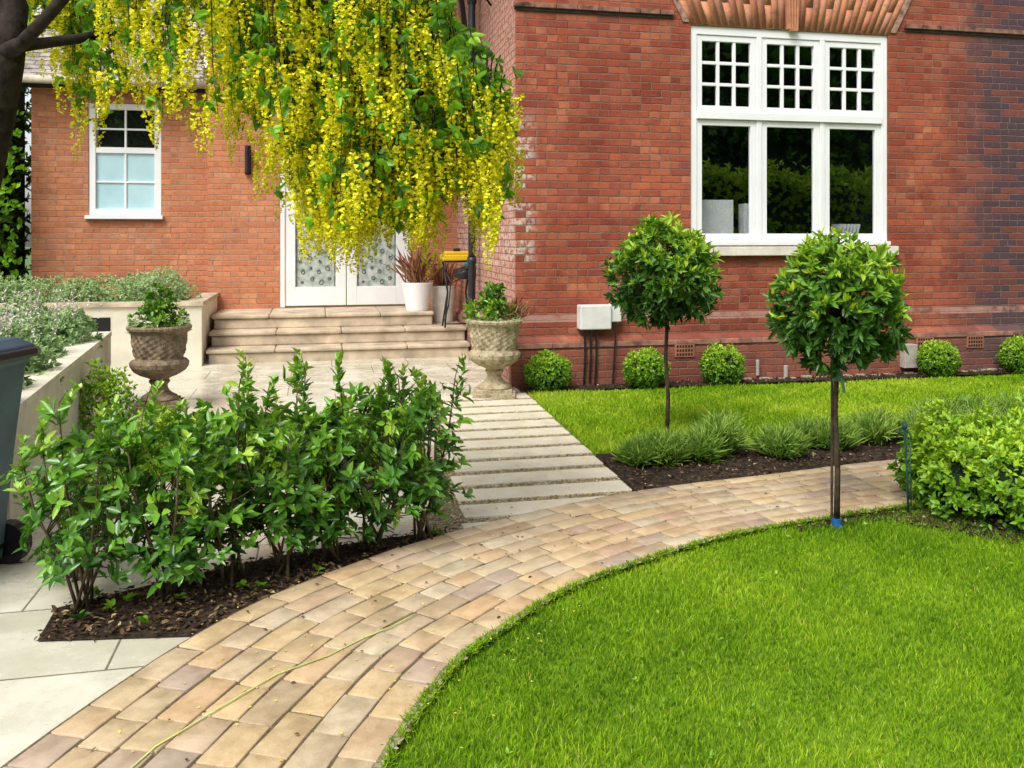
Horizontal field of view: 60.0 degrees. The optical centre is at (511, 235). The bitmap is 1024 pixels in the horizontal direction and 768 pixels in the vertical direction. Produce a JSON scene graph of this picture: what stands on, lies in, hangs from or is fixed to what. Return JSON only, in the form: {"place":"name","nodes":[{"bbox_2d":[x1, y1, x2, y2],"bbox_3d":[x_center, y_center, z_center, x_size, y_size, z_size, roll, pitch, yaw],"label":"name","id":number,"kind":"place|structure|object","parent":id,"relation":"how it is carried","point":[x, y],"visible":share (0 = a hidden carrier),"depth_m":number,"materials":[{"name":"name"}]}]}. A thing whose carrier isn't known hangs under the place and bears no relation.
{"place":"outdoors","nodes":[
{"label":"outdoors","id":0,"kind":"place"},
{"bbox_2d":[25,5,97,246],"label":"sky","id":1,"kind":"structure","parent":0,"point":[27,98],"materials":[{"name":"white"}]},
{"bbox_2d":[31,87,207,299],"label":"wing wall","id":2,"kind":"structure","parent":0,"point":[68,240],"depth_m":12.16,"materials":[{"name":"brick"}]},
{"bbox_2d":[21,83,207,92],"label":"wing roof deck","id":3,"kind":"structure","parent":2,"relation":"on","point":[38,85],"depth_m":11.96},
{"bbox_2d":[22,74,206,88],"bbox_3d":[-5.407,-2.050,11.830,2.530,0.106,0.106,0,0,-12],"label":"gutter","id":4,"kind":"object","parent":3,"relation":"attached to","point":[46,79],"visible":0.21,"depth_m":11.68,"materials":[{"name":"white plastic"}]},
{"bbox_2d":[23,0,207,80],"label":"wing roof tiles","id":5,"kind":"object","parent":2,"relation":"on","point":[32,66],"visible":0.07,"depth_m":12.23,"materials":[{"name":"grey tile"}]},
{"bbox_2d":[84,103,162,218],"bbox_3d":[-5.336,-1.015,12.235,1.000,1.590,0.180,0,0,-12],"label":"wing window frame","id":6,"kind":"object","parent":2,"relation":"in","point":[93,211],"visible":0.93,"depth_m":12.22,"materials":[{"name":"white wood"}]},
{"bbox_2d":[96,153,154,208],"bbox_3d":[-5.345,-0.745,12.274,0.760,0.770,0.001,0,0,-12],"label":"wing window blind","id":7,"kind":"object","parent":6,"relation":"in","point":[111,167],"visible":1,"depth_m":12.27,"materials":[{"name":"fabric"}]},
{"bbox_2d":[98,110,154,147],"bbox_3d":[-5.366,-1.465,12.371,0.760,0.590,0.001,0,0,-12],"label":"window pane","id":8,"kind":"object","parent":6,"relation":"in","point":[135,139],"visible":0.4,"depth_m":12.37,"materials":[{"name":"black glass"}]},
{"bbox_2d":[33,526,454,641],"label":"bark mulch","id":9,"kind":"object","parent":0,"point":[83,624],"visible":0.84,"depth_m":3.73,"materials":[{"name":"brown wood"}]},
{"bbox_2d":[8,443,131,582],"bbox_3d":[-1.921,1.235,4.022,0.518,0.639,0.515,0,0,32],"label":"laurel shrub","id":10,"kind":"object","parent":9,"relation":"on","point":[25,502],"visible":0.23,"depth_m":3.94,"materials":[{"name":"green plant"}]},
{"bbox_2d":[0,379,169,613],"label":"laurel shrub","id":11,"kind":"object","parent":9,"relation":"on","point":[72,547],"visible":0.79,"depth_m":3.60,"materials":[{"name":"green plant"}]},
{"bbox_2d":[84,393,258,601],"bbox_3d":[-1.504,1.096,3.747,0.654,0.914,0.670,0,0,27],"label":"laurel shrub","id":12,"kind":"object","parent":9,"relation":"on","point":[164,550],"visible":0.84,"depth_m":3.65,"materials":[{"name":"green plant"}]},
{"bbox_2d":[138,349,308,589],"bbox_3d":[-1.233,1.024,3.901,0.671,1.060,0.728,0,0,0],"label":"laurel shrub","id":13,"kind":"object","parent":9,"relation":"on","point":[198,424],"visible":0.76,"depth_m":3.80,"materials":[{"name":"green plant"}]},
{"bbox_2d":[68,528,443,623],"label":"garden weeds","id":14,"kind":"object","parent":9,"relation":"on","point":[130,595],"visible":0.68,"depth_m":3.74,"materials":[{"name":"green plant"}]},
{"bbox_2d":[212,347,364,577],"bbox_3d":[-1.079,1.039,4.071,0.638,1.031,0.612,0,0,33],"label":"laurel shrub","id":15,"kind":"object","parent":9,"relation":"on","point":[290,471],"visible":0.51,"depth_m":3.95,"materials":[{"name":"green plant"}]},
{"bbox_2d":[263,393,399,563],"bbox_3d":[-0.880,1.138,4.172,0.590,0.833,0.635,0,0,-34],"label":"laurel shrub","id":16,"kind":"object","parent":9,"relation":"on","point":[320,519],"visible":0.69,"depth_m":4.05,"materials":[{"name":"green plant"}]},
{"bbox_2d":[295,350,442,552],"bbox_3d":[-0.629,1.040,4.341,0.725,1.030,0.700,0,0,36],"label":"laurel shrub","id":17,"kind":"object","parent":9,"relation":"on","point":[394,472],"visible":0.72,"depth_m":4.19,"materials":[{"name":"green plant"}]},
{"bbox_2d":[362,353,474,541],"bbox_3d":[-0.475,1.074,4.448,0.563,0.961,0.578,0,0,-40],"label":"laurel shrub","id":18,"kind":"object","parent":9,"relation":"on","point":[432,403],"visible":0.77,"depth_m":4.36,"materials":[{"name":"green plant"}]},
{"bbox_2d":[0,357,520,766],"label":"patio paving","id":19,"kind":"structure","parent":0,"point":[46,687],"depth_m":3.80,"materials":[{"name":"beige stone"}]},
{"bbox_2d":[0,337,40,564],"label":"wheelie bin","id":20,"kind":"object","parent":19,"relation":"on","point":[16,353],"visible":0.96,"depth_m":4.13,"materials":[{"name":"grey plastic"}]},
{"bbox_2d":[6,331,111,522],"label":"retaining wall","id":21,"kind":"structure","parent":19,"relation":"on","point":[72,367],"depth_m":5.63,"materials":[{"name":"painted render"},{"name":"concrete"}]},
{"bbox_2d":[0,325,63,382],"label":"silver leaf shrub","id":22,"kind":"object","parent":21,"relation":"on","point":[34,364],"visible":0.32,"depth_m":5.76,"materials":[{"name":"plant"}]},
{"bbox_2d":[1,316,67,360],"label":"silver leaf shrub","id":23,"kind":"object","parent":21,"relation":"on","point":[46,341],"visible":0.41,"depth_m":6.42,"materials":[{"name":"plant"}]},
{"bbox_2d":[0,307,61,333],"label":"flower spikes","id":24,"kind":"object","parent":23,"relation":"on","point":[7,314],"visible":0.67,"depth_m":6.40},
{"bbox_2d":[0,294,89,347],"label":"silver leaf shrub","id":25,"kind":"object","parent":21,"relation":"on","point":[27,305],"visible":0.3,"depth_m":7.65,"materials":[{"name":"plant"}]},
{"bbox_2d":[11,303,103,349],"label":"silver leaf shrub","id":26,"kind":"object","parent":21,"relation":"on","point":[73,326],"visible":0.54,"depth_m":7.24,"materials":[{"name":"plant"}]},
{"bbox_2d":[28,297,102,319],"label":"flower spikes","id":27,"kind":"object","parent":26,"relation":"attached to","point":[36,303],"visible":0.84,"depth_m":7.25,"materials":[{"name":"plant"}]},
{"bbox_2d":[0,292,218,368],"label":"rendered planter wall","id":28,"kind":"structure","parent":19,"relation":"on","point":[112,316],"depth_m":10.27,"materials":[{"name":"cream render"},{"name":"soil"}]},
{"bbox_2d":[0,271,39,302],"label":"hebe shrub","id":29,"kind":"object","parent":28,"relation":"on","point":[9,287],"visible":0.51,"depth_m":10.48,"materials":[{"name":"green plant"}]},
{"bbox_2d":[0,274,82,302],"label":"hebe shrub","id":30,"kind":"object","parent":28,"relation":"on","point":[42,286],"visible":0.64,"depth_m":10.43,"materials":[{"name":"green plant"}]},
{"bbox_2d":[40,275,118,302],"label":"hebe shrub","id":31,"kind":"object","parent":28,"relation":"on","point":[67,286],"visible":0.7,"depth_m":10.47,"materials":[{"name":"green plant"}]},
{"bbox_2d":[78,273,153,301],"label":"hebe shrub","id":32,"kind":"object","parent":28,"relation":"on","point":[119,283],"visible":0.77,"depth_m":10.54,"materials":[{"name":"green plant"}]},
{"bbox_2d":[116,266,186,300],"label":"hebe shrub","id":33,"kind":"object","parent":28,"relation":"on","point":[154,271],"visible":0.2,"depth_m":11.31,"materials":[{"name":"green plant"}]},
{"bbox_2d":[117,265,201,301],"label":"hebe shrub","id":34,"kind":"object","parent":28,"relation":"on","point":[154,277],"visible":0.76,"depth_m":10.78,"materials":[{"name":"green plant"}]},
{"bbox_2d":[78,357,141,446],"bbox_3d":[-3.010,1.231,6.604,0.446,0.641,0.502,0,0,0],"label":"green mound shrub","id":35,"kind":"object","parent":19,"relation":"on","point":[110,388],"visible":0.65,"depth_m":6.55,"materials":[{"name":"green plant"}]},
{"bbox_2d":[125,282,191,413],"bbox_3d":[-3.142,0.985,7.901,0.558,1.130,0.565,0,0,-17],"label":"stone urn","id":36,"kind":"object","parent":19,"relation":"on","point":[158,345],"visible":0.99,"depth_m":7.76,"materials":[{"name":"brown stone"}]},
{"bbox_2d":[150,419,419,480],"bbox_3d":[-1.688,1.540,6.479,2.141,0.001,2.164,0,0,-8],"label":"lawn base","id":37,"kind":"object","parent":19,"relation":"on","point":[282,464],"depth_m":5.93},
{"bbox_2d":[115,400,188,471],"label":"green mound shrub","id":38,"kind":"object","parent":37,"relation":"on","point":[162,421],"visible":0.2,"depth_m":5.84,"materials":[{"name":"green plant"}]},
{"bbox_2d":[115,410,426,480],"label":"lawn grass","id":39,"kind":"structure","parent":37,"relation":"on","point":[269,454],"depth_m":6.31,"materials":[{"name":"green plant"}]},
{"bbox_2d":[0,0,525,274],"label":"laburnum tree","id":40,"kind":"object","parent":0,"point":[396,114],"visible":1,"depth_m":3.95,"materials":[{"name":"yellow plant"}]},
{"bbox_2d":[0,459,922,767],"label":"sett path","id":41,"kind":"structure","parent":0,"point":[358,705],"depth_m":3.39,"materials":[{"name":"beige stone"}]},
{"bbox_2d":[131,613,416,767],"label":"garden twine","id":42,"kind":"object","parent":41,"relation":"on","point":[146,754],"visible":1,"depth_m":3.00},
{"bbox_2d":[117,465,883,767],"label":"fallen petals","id":43,"kind":"object","parent":41,"relation":"on","point":[118,731],"visible":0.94,"depth_m":3.57,"materials":[{"name":"plant"}]},
{"bbox_2d":[25,247,1017,767],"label":"ground","id":44,"kind":"structure","parent":0,"point":[437,499],"depth_m":6.66,"materials":[{"name":"brown soil"}]},
{"bbox_2d":[0,7,36,299],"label":"side hedge","id":45,"kind":"object","parent":44,"relation":"on","point":[18,176],"visible":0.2,"depth_m":13.24,"materials":[{"name":"green plant"}]},
{"bbox_2d":[0,110,28,291],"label":"climbing ivy","id":46,"kind":"object","parent":45,"relation":"attached to","point":[5,212],"visible":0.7,"depth_m":11.60,"materials":[{"name":"green plant"}]},
{"bbox_2d":[208,1,456,317],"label":"door wall","id":47,"kind":"structure","parent":44,"relation":"on","point":[243,249],"depth_m":12.17,"materials":[{"name":"orange brick"}]},
{"bbox_2d":[280,139,410,307],"bbox_3d":[-2.339,-0.233,12.523,1.820,2.475,0.100,0,0,-12],"label":"french door frame","id":48,"kind":"object","parent":47,"relation":"attached to","point":[291,294],"visible":0.42,"depth_m":12.45,"materials":[{"name":"white paint"}]},
{"bbox_2d":[295,196,395,286],"bbox_3d":[-2.340,-0.338,12.528,1.680,2.125,0.014,0,0,-13],"label":"door glass","id":49,"kind":"object","parent":48,"relation":"attached to","point":[325,274],"visible":0.27,"depth_m":12.49,"materials":[{"name":"white glass"}]},
{"bbox_2d":[299,228,392,285],"bbox_3d":[-2.338,-0.167,12.518,1.368,1.763,0.009,0,0,-12],"label":"door glass","id":50,"kind":"object","parent":49,"relation":"attached to","point":[334,267],"depth_m":12.48,"materials":[{"name":"grey glass"}]},
{"bbox_2d":[206,306,469,363],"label":"stone steps","id":51,"kind":"structure","parent":44,"relation":"on","point":[267,335],"depth_m":11.22,"materials":[{"name":"stone"}]},
{"bbox_2d":[385,239,442,310],"bbox_3d":[-1.303,0.503,11.943,0.899,1.015,0.868,0,0,-9],"label":"white plant pot","id":52,"kind":"object","parent":51,"relation":"on","point":[417,294],"visible":0.96,"depth_m":11.76,"materials":[{"name":"ceramic"}]},
{"bbox_2d":[416,251,463,321],"bbox_3d":[-0.977,0.685,12.259,0.702,1.011,0.796,0,0,0],"label":"white plant pot","id":53,"kind":"object","parent":51,"relation":"on","point":[438,295],"visible":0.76,"depth_m":12.10,"materials":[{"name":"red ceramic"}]},
{"bbox_2d":[440,248,476,327],"bbox_3d":[-0.630,0.682,11.442,0.551,1.023,0.485,0,0,-12],"label":"garden tool cart","id":54,"kind":"object","parent":51,"relation":"on","point":[456,255],"visible":0.6,"depth_m":11.41,"materials":[{"name":"black plastic"}]},
{"bbox_2d":[457,0,515,315],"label":"side wall","id":55,"kind":"structure","parent":44,"relation":"on","point":[495,23],"depth_m":9.87,"materials":[{"name":"red brick"}]},
{"bbox_2d":[459,0,476,307],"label":"downpipe","id":56,"kind":"object","parent":55,"relation":"attached to","point":[471,260],"visible":0.34,"depth_m":10.89,"materials":[{"name":"black metal"}]},
{"bbox_2d":[425,392,631,535],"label":"slab walkway","id":57,"kind":"structure","parent":44,"relation":"on","point":[581,481],"depth_m":5.85,"materials":[{"name":"beige stone"}]},
{"bbox_2d":[462,280,532,399],"bbox_3d":[-0.154,0.989,8.482,0.608,1.122,0.570,0,0,37],"label":"stone urn","id":58,"kind":"object","parent":57,"relation":"on","point":[494,352],"visible":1,"depth_m":8.36,"materials":[{"name":"beige stone"}]},
{"bbox_2d":[433,395,627,512],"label":"fallen petals","id":59,"kind":"object","parent":57,"relation":"on","point":[514,453],"visible":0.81,"depth_m":6.10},
{"bbox_2d":[387,505,1023,767],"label":"lawn base","id":60,"kind":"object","parent":44,"relation":"on","point":[595,703],"visible":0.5,"depth_m":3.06,"materials":[{"name":"green plant"}]},
{"bbox_2d":[376,499,927,767],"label":"lawn edge grass","id":61,"kind":"structure","parent":60,"relation":"on","point":[466,652],"depth_m":3.61,"materials":[{"name":"green plant"}]},
{"bbox_2d":[502,510,1023,767],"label":"lawn clover","id":62,"kind":"object","parent":60,"relation":"on","point":[672,650],"visible":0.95,"depth_m":3.40,"materials":[{"name":"green plant"}]},
{"bbox_2d":[453,307,1023,391],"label":"plinth","id":63,"kind":"structure","parent":44,"relation":"on","point":[771,358],"depth_m":9.46,"materials":[{"name":"red brick"}]},
{"bbox_2d":[515,330,1023,348],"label":"plinth capping","id":64,"kind":"object","parent":63,"relation":"on","point":[700,341],"visible":0.64,"depth_m":9.36,"materials":[{"name":"red brick"}]},
{"bbox_2d":[674,335,983,356],"bbox_3d":[3.537,1.210,9.697,3.750,0.140,0.010,0,0,-12],"label":"air brick","id":65,"kind":"object","parent":63,"relation":"on","point":[917,341],"visible":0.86,"depth_m":9.92,"materials":[{"name":"brick"}]},
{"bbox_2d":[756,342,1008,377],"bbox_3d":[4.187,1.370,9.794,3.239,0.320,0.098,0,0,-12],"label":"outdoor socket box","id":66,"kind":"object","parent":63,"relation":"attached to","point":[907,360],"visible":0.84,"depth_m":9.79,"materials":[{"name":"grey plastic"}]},
{"bbox_2d":[516,0,1023,337],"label":"front wall","id":67,"kind":"structure","parent":44,"relation":"on","point":[604,137],"depth_m":9.40,"materials":[{"name":"red brick"}]},
{"bbox_2d":[577,304,620,329],"bbox_3d":[0.900,0.838,9.116,0.450,0.255,0.138,0,0,-12],"label":"meter box","id":68,"kind":"object","parent":67,"relation":"attached to","point":[596,316],"visible":0.83,"depth_m":9.04,"materials":[{"name":"white plastic"}]},
{"bbox_2d":[583,322,615,384],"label":"meter cables","id":69,"kind":"object","parent":68,"relation":"hanging from","point":[590,362],"visible":0.98,"depth_m":9.07,"materials":[{"name":"grey plastic"}]},
{"bbox_2d":[513,1,1023,34],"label":"string course","id":70,"kind":"object","parent":67,"relation":"attached to","point":[671,12],"visible":1,"depth_m":9.27,"materials":[{"name":"brick"}]},
{"bbox_2d":[514,7,1023,37],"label":"string course soot","id":71,"kind":"object","parent":70,"relation":"attached to","point":[671,17],"visible":1,"depth_m":9.28,"materials":[{"name":"black"}]},
{"bbox_2d":[702,42,873,239],"bbox_3d":[2.636,-0.875,11.545,3.160,3.050,3.338,0,0,-12],"label":"room interior","id":72,"kind":"object","parent":67,"relation":"attached to","point":[725,162],"visible":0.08,"depth_m":12.51,"materials":[{"name":"black glass"}]},
{"bbox_2d":[702,200,732,239],"bbox_3d":[2.190,-0.130,9.839,0.520,0.520,0.180,0,0,-12],"label":"desktop monitor","id":73,"kind":"object","parent":72,"relation":"in","point":[717,216],"visible":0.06,"depth_m":9.79,"materials":[{"name":"white plastic"}]},
{"bbox_2d":[724,204,860,239],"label":"desk items","id":74,"kind":"object","parent":72,"relation":"in","point":[744,220],"visible":0.48,"depth_m":9.93,"materials":[{"name":"white"}]},
{"bbox_2d":[691,25,890,245],"bbox_3d":[3.042,-1.055,9.691,2.360,2.350,0.175,0,0,-12],"label":"window frame","id":75,"kind":"object","parent":67,"relation":"attached to","point":[758,117],"visible":0.85,"depth_m":9.67,"materials":[{"name":"white wood"}]},
{"bbox_2d":[679,0,904,34],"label":"arch voussoirs","id":76,"kind":"object","parent":67,"relation":"attached to","point":[804,24],"visible":1,"depth_m":9.69,"materials":[{"name":"brick"}]},
{"bbox_2d":[673,0,911,33],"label":"arch springer","id":77,"kind":"object","parent":67,"relation":"attached to","point":[681,12],"visible":1,"depth_m":9.91,"materials":[{"name":"orange brick"}]},
{"bbox_2d":[786,0,799,31],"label":"keystone","id":78,"kind":"object","parent":67,"relation":"attached to","point":[792,8],"visible":1,"depth_m":9.62,"materials":[{"name":"brick"}]},
{"bbox_2d":[686,0,905,34],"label":"arch mortar","id":79,"kind":"object","parent":67,"relation":"attached to","point":[786,18],"visible":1,"depth_m":9.64,"materials":[{"name":"concrete"}]},
{"bbox_2d":[709,246,898,255],"bbox_3d":[3.050,0.172,9.746,2.500,0.097,0.310,0,0,-12],"label":"window sill","id":80,"kind":"structure","parent":67,"relation":"attached to","point":[759,251],"depth_m":9.51,"materials":[{"name":"white stone"}]},
{"bbox_2d":[523,368,1016,390],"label":"wall bed soil","id":81,"kind":"structure","parent":44,"relation":"on","point":[579,387],"depth_m":9.38,"materials":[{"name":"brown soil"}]},
{"bbox_2d":[522,349,572,393],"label":"box ball shrub","id":82,"kind":"object","parent":81,"relation":"on","point":[548,371],"visible":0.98,"depth_m":8.72,"materials":[{"name":"green plant"}]},
{"bbox_2d":[621,346,671,389],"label":"box ball shrub","id":83,"kind":"object","parent":81,"relation":"on","point":[644,367],"visible":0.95,"depth_m":8.90,"materials":[{"name":"green plant"}]},
{"bbox_2d":[698,342,745,386],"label":"box ball shrub","id":84,"kind":"object","parent":81,"relation":"on","point":[722,365],"visible":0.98,"depth_m":9.07,"materials":[{"name":"green plant"}]},
{"bbox_2d":[730,368,1006,380],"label":"edging stones","id":85,"kind":"object","parent":81,"relation":"on","point":[862,374],"visible":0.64,"depth_m":9.70,"materials":[{"name":"concrete"}]},
{"bbox_2d":[916,339,962,378],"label":"box ball shrub","id":86,"kind":"object","parent":81,"relation":"on","point":[940,359],"visible":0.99,"depth_m":9.62,"materials":[{"name":"green plant"}]},
{"bbox_2d":[996,334,1023,373],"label":"box ball shrub","id":87,"kind":"object","parent":81,"relation":"on","point":[1011,353],"visible":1,"depth_m":9.88,"materials":[{"name":"green plant"}]},
{"bbox_2d":[528,373,1023,455],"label":"lawn base","id":88,"kind":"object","parent":44,"relation":"on","point":[701,411],"depth_m":7.84,"materials":[{"name":"green plant"}]},
{"bbox_2d":[600,210,724,431],"bbox_3d":[1.126,0.680,6.677,0.919,1.742,0.959,0,0,0],"label":"standard bay tree","id":89,"kind":"object","parent":88,"relation":"on","point":[666,294],"visible":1,"depth_m":6.50,"materials":[{"name":"green plant"}]},
{"bbox_2d":[596,436,903,491],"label":"lavender bed soil","id":90,"kind":"structure","parent":0,"point":[661,474],"depth_m":5.92,"materials":[{"name":"brown soil"}]},
{"bbox_2d":[608,432,662,469],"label":"lavender clump","id":91,"kind":"object","parent":90,"relation":"on","point":[632,453],"visible":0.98,"depth_m":5.88,"materials":[{"name":"green plant"}]},
{"bbox_2d":[630,423,695,467],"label":"lavender clump","id":92,"kind":"object","parent":90,"relation":"on","point":[673,449],"visible":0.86,"depth_m":5.90,"materials":[{"name":"green plant"}]},
{"bbox_2d":[678,424,730,465],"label":"lavender clump","id":93,"kind":"object","parent":90,"relation":"on","point":[706,446],"visible":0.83,"depth_m":5.97,"materials":[{"name":"green plant"}]},
{"bbox_2d":[685,402,754,458],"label":"lavender clump","id":94,"kind":"object","parent":90,"relation":"on","point":[725,425],"visible":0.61,"depth_m":6.13,"materials":[{"name":"green plant"}]},
{"bbox_2d":[744,419,817,459],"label":"lavender clump","id":95,"kind":"object","parent":90,"relation":"on","point":[773,440],"visible":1,"depth_m":6.08,"materials":[{"name":"green plant"}]},
{"bbox_2d":[782,413,827,448],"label":"lavender clump","id":96,"kind":"object","parent":90,"relation":"on","point":[804,423],"visible":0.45,"depth_m":6.38,"materials":[{"name":"green plant"}]},
{"bbox_2d":[803,410,868,451],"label":"lavender clump","id":97,"kind":"object","parent":90,"relation":"on","point":[849,436],"visible":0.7,"depth_m":6.32,"materials":[{"name":"green plant"}]},
{"bbox_2d":[842,403,910,444],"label":"lavender clump","id":98,"kind":"object","parent":90,"relation":"on","point":[880,426],"visible":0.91,"depth_m":6.49,"materials":[{"name":"green plant"}]},
{"bbox_2d":[894,409,936,440],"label":"lavender clump","id":99,"kind":"object","parent":90,"relation":"on","point":[911,420],"visible":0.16,"depth_m":6.58,"materials":[{"name":"green plant"}]},
{"bbox_2d":[905,393,973,423],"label":"lavender clump","id":100,"kind":"object","parent":90,"relation":"on","point":[953,408],"visible":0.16,"depth_m":6.84,"materials":[{"name":"green plant"}]},
{"bbox_2d":[943,392,1006,417],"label":"lavender clump","id":101,"kind":"object","parent":90,"relation":"on","point":[967,399],"visible":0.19,"depth_m":6.96,"materials":[{"name":"green plant"}]},
{"bbox_2d":[982,387,1023,414],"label":"lavender clump","id":102,"kind":"object","parent":90,"relation":"on","point":[1002,401],"visible":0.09,"depth_m":7.08,"materials":[{"name":"green plant"}]},
{"bbox_2d":[795,502,1023,544],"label":"hedge bed soil","id":103,"kind":"structure","parent":0,"point":[932,523],"depth_m":4.75,"materials":[{"name":"brown soil"}]},
{"bbox_2d":[761,226,913,528],"bbox_3d":[1.721,0.751,4.683,0.757,1.599,0.740,0,0,-25],"label":"standard bay tree","id":104,"kind":"object","parent":103,"relation":"on","point":[838,311],"visible":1,"depth_m":4.57,"materials":[{"name":"green plant"}]},
{"bbox_2d":[896,421,911,513],"bbox_3d":[2.165,1.290,4.900,0.089,0.520,0.028,0,0,0],"label":"garden stake light","id":105,"kind":"object","parent":103,"relation":"on","point":[904,426],"visible":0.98,"depth_m":4.90,"materials":[{"name":"metal"}]},
{"bbox_2d":[886,386,1023,533],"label":"evergreen shrub mass","id":106,"kind":"object","parent":103,"relation":"on","point":[958,466],"visible":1,"depth_m":4.83,"materials":[{"name":"green plant"}]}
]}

